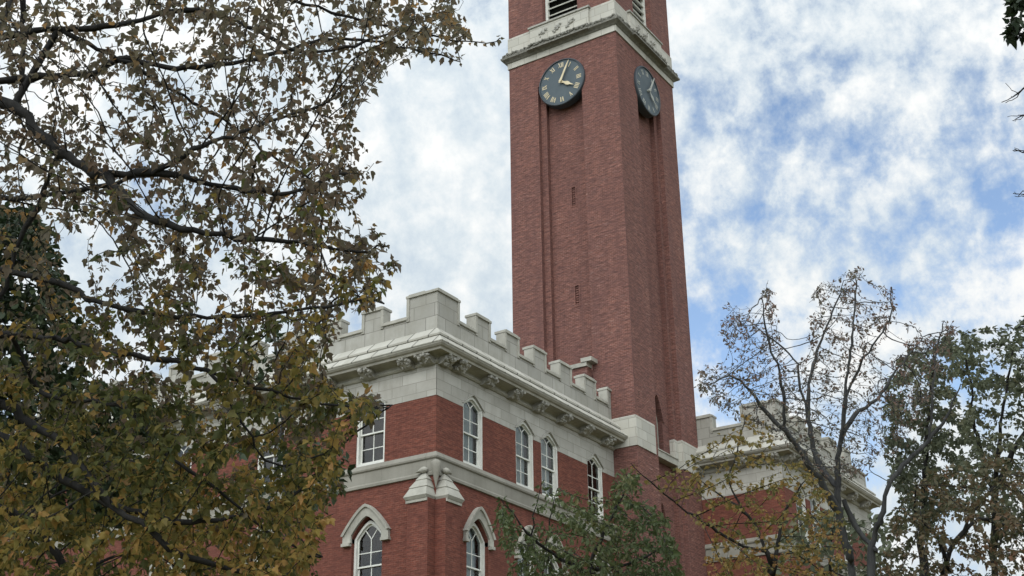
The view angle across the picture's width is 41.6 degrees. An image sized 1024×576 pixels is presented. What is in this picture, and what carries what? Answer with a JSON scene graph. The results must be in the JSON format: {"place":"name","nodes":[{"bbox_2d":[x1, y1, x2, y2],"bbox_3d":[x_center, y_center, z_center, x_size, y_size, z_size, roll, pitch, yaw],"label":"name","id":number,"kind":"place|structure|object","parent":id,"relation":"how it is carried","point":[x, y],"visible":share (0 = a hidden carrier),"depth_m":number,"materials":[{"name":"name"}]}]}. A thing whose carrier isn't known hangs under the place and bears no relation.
{"place":"outdoors","nodes":[
{"label":"outdoors","id":0,"kind":"place"},
{"bbox_2d":[0,0,1023,575],"label":"sky","id":1,"kind":"structure","parent":0,"point":[817,141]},
{"label":"ground","id":2,"kind":"structure","parent":0,"visible":0},
{"bbox_2d":[0,482,76,574],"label":"russet tree","id":3,"kind":"object","parent":2,"relation":"on","point":[2,498],"visible":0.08,"depth_m":24.50,"materials":[{"name":"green plant"}]},
{"bbox_2d":[0,201,179,547],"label":"evergreen tree","id":4,"kind":"object","parent":2,"relation":"on","point":[61,377],"visible":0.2,"depth_m":27.77,"materials":[{"name":"green plant"}]},
{"bbox_2d":[0,0,504,575],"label":"maple tree","id":5,"kind":"object","parent":2,"relation":"on","point":[148,538],"visible":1,"depth_m":11.18,"materials":[{"name":"green plant"}]},
{"bbox_2d":[229,320,355,547],"bbox_3d":[-6.144,8.559,35.616,3.712,16.661,6.420,2,-24,-6],"label":"slender tree","id":6,"kind":"object","parent":2,"relation":"on","point":[260,375],"visible":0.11,"depth_m":37.43,"materials":[{"name":"green plant"}]},
{"bbox_2d":[5,287,881,575],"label":"university hall","id":7,"kind":"structure","parent":2,"relation":"on","point":[437,459],"depth_m":53.54,"materials":[{"name":"brick"}]},
{"bbox_2d":[149,556,184,575],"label":"window","id":8,"kind":"structure","parent":7,"relation":"in","point":[174,562],"depth_m":55.75,"materials":[{"name":"white paint"}]},
{"bbox_2d":[168,442,191,487],"bbox_3d":[-13.987,7.854,57.168,1.400,2.820,0.250,-15,-28,30],"label":"window","id":9,"kind":"structure","parent":7,"relation":"in","point":[185,444],"depth_m":57.52,"materials":[{"name":"white paint"}]},
{"bbox_2d":[244,523,281,564],"bbox_3d":[-9.647,10.962,52.655,2.260,3.490,0.610,-15,-28,30],"label":"window","id":10,"kind":"structure","parent":7,"relation":"in","point":[262,523],"depth_m":53.18,"materials":[{"name":"white paint"}]},
{"bbox_2d":[257,422,284,485],"bbox_3d":[-9.664,6.670,54.631,1.400,2.820,0.250,-15,-28,30],"label":"window","id":11,"kind":"structure","parent":7,"relation":"in","point":[271,456],"depth_m":54.69,"materials":[{"name":"white paint"}]},
{"bbox_2d":[340,504,390,575],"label":"window","id":12,"kind":"structure","parent":7,"relation":"in","point":[366,510],"depth_m":50.52,"materials":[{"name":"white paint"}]},
{"bbox_2d":[356,395,385,467],"bbox_3d":[-5.349,5.488,52.100,1.400,2.820,0.250,-15,-28,30],"label":"window","id":13,"kind":"structure","parent":7,"relation":"in","point":[360,439],"depth_m":51.99,"materials":[{"name":"white paint"}]},
{"bbox_2d":[463,397,482,469],"bbox_3d":[-1.678,5.585,52.434,0.330,2.820,1.400,-15,-28,30],"label":"window","id":14,"kind":"structure","parent":7,"relation":"in","point":[468,436],"depth_m":52.66,"materials":[{"name":"white paint"}]},
{"bbox_2d":[463,507,495,575],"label":"window","id":15,"kind":"structure","parent":7,"relation":"in","point":[471,531],"depth_m":51.16,"materials":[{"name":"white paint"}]},
{"bbox_2d":[516,421,533,490],"bbox_3d":[0.355,6.834,55.315,0.330,2.820,1.400,-15,-28,30],"label":"window","id":16,"kind":"structure","parent":7,"relation":"in","point":[522,427],"depth_m":55.58,"materials":[{"name":"white paint"}]},
{"bbox_2d":[514,525,541,575],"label":"window","id":17,"kind":"structure","parent":7,"relation":"in","point":[521,538],"depth_m":53.79,"materials":[{"name":"white paint"}]},
{"bbox_2d":[541,433,557,498],"bbox_3d":[1.420,7.488,56.824,0.330,2.820,1.400,-15,-28,30],"label":"window","id":18,"kind":"structure","parent":7,"relation":"in","point":[547,439],"depth_m":57.15,"materials":[{"name":"white paint"}]},
{"bbox_2d":[544,534,568,575],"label":"window","id":19,"kind":"structure","parent":7,"relation":"in","point":[554,565],"depth_m":55.56,"materials":[{"name":"white paint"}]},
{"bbox_2d":[587,455,603,518],"bbox_3d":[3.562,8.775,59.793,0.250,2.820,1.400,-15,-28,30],"label":"window","id":20,"kind":"structure","parent":7,"relation":"in","point":[593,459],"depth_m":60.22,"materials":[{"name":"white paint"}]},
{"bbox_2d":[795,486,808,540],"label":"window","id":21,"kind":"structure","parent":7,"relation":"in","point":[802,493],"depth_m":65.77,"materials":[{"name":"white paint"}]},
{"bbox_2d":[810,494,820,546],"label":"window","id":22,"kind":"structure","parent":7,"relation":"in","point":[814,500],"depth_m":67.37,"materials":[{"name":"white paint"}]},
{"bbox_2d":[488,468,684,575],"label":"oak tree","id":23,"kind":"object","parent":2,"relation":"on","point":[579,563],"visible":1,"depth_m":27.71,"materials":[{"name":"green plant"}]},
{"bbox_2d":[500,0,706,575],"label":"clock tower","id":24,"kind":"structure","parent":2,"relation":"on","point":[599,291],"depth_m":68.42,"materials":[{"name":"brick"}]},
{"bbox_2d":[570,185,576,207],"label":"slit window","id":25,"kind":"structure","parent":24,"relation":"in","point":[574,191],"depth_m":68.86,"materials":[{"name":"brick"}]},
{"bbox_2d":[573,283,580,306],"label":"slit window","id":26,"kind":"structure","parent":24,"relation":"in","point":[577,303],"depth_m":66.60,"materials":[{"name":"brick"}]},
{"bbox_2d":[661,499,666,518],"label":"lancet window","id":27,"kind":"structure","parent":24,"relation":"in","point":[662,503],"depth_m":63.15,"materials":[{"name":"paint"}]},
{"bbox_2d":[655,391,678,467],"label":"lancet window","id":28,"kind":"structure","parent":24,"relation":"in","point":[665,458],"depth_m":64.46,"materials":[{"name":"stone"}]},
{"bbox_2d":[630,414,850,575],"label":"yellow tree","id":29,"kind":"object","parent":2,"relation":"on","point":[770,569],"visible":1,"depth_m":21.53,"materials":[{"name":"beige plant"}]},
{"bbox_2d":[694,266,961,575],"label":"bare tree","id":30,"kind":"object","parent":2,"relation":"on","point":[872,548],"visible":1,"depth_m":24.66,"materials":[{"name":"brown plant"}]},
{"bbox_2d":[770,500,907,575],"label":"holly tree","id":31,"kind":"object","parent":2,"relation":"on","point":[854,537],"visible":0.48,"depth_m":32.83,"materials":[{"name":"green plant"}]},
{"bbox_2d":[878,333,971,575],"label":"broad tree","id":32,"kind":"object","parent":2,"relation":"on","point":[935,445],"visible":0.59,"depth_m":37.58,"materials":[{"name":"green plant"}]},
{"bbox_2d":[875,449,1023,575],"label":"orange tree","id":33,"kind":"object","parent":2,"relation":"on","point":[1012,523],"visible":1,"depth_m":24.89,"materials":[{"name":"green plant"}]},
{"bbox_2d":[947,316,1023,575],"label":"tall tree","id":34,"kind":"object","parent":2,"relation":"on","point":[1007,384],"visible":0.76,"depth_m":32.89,"materials":[{"name":"green plant"}]},
{"bbox_2d":[1000,0,1023,196],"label":"edge tree","id":35,"kind":"object","parent":2,"relation":"on","point":[1013,33],"visible":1,"depth_m":12.81,"materials":[{"name":"green plant"}]}
]}

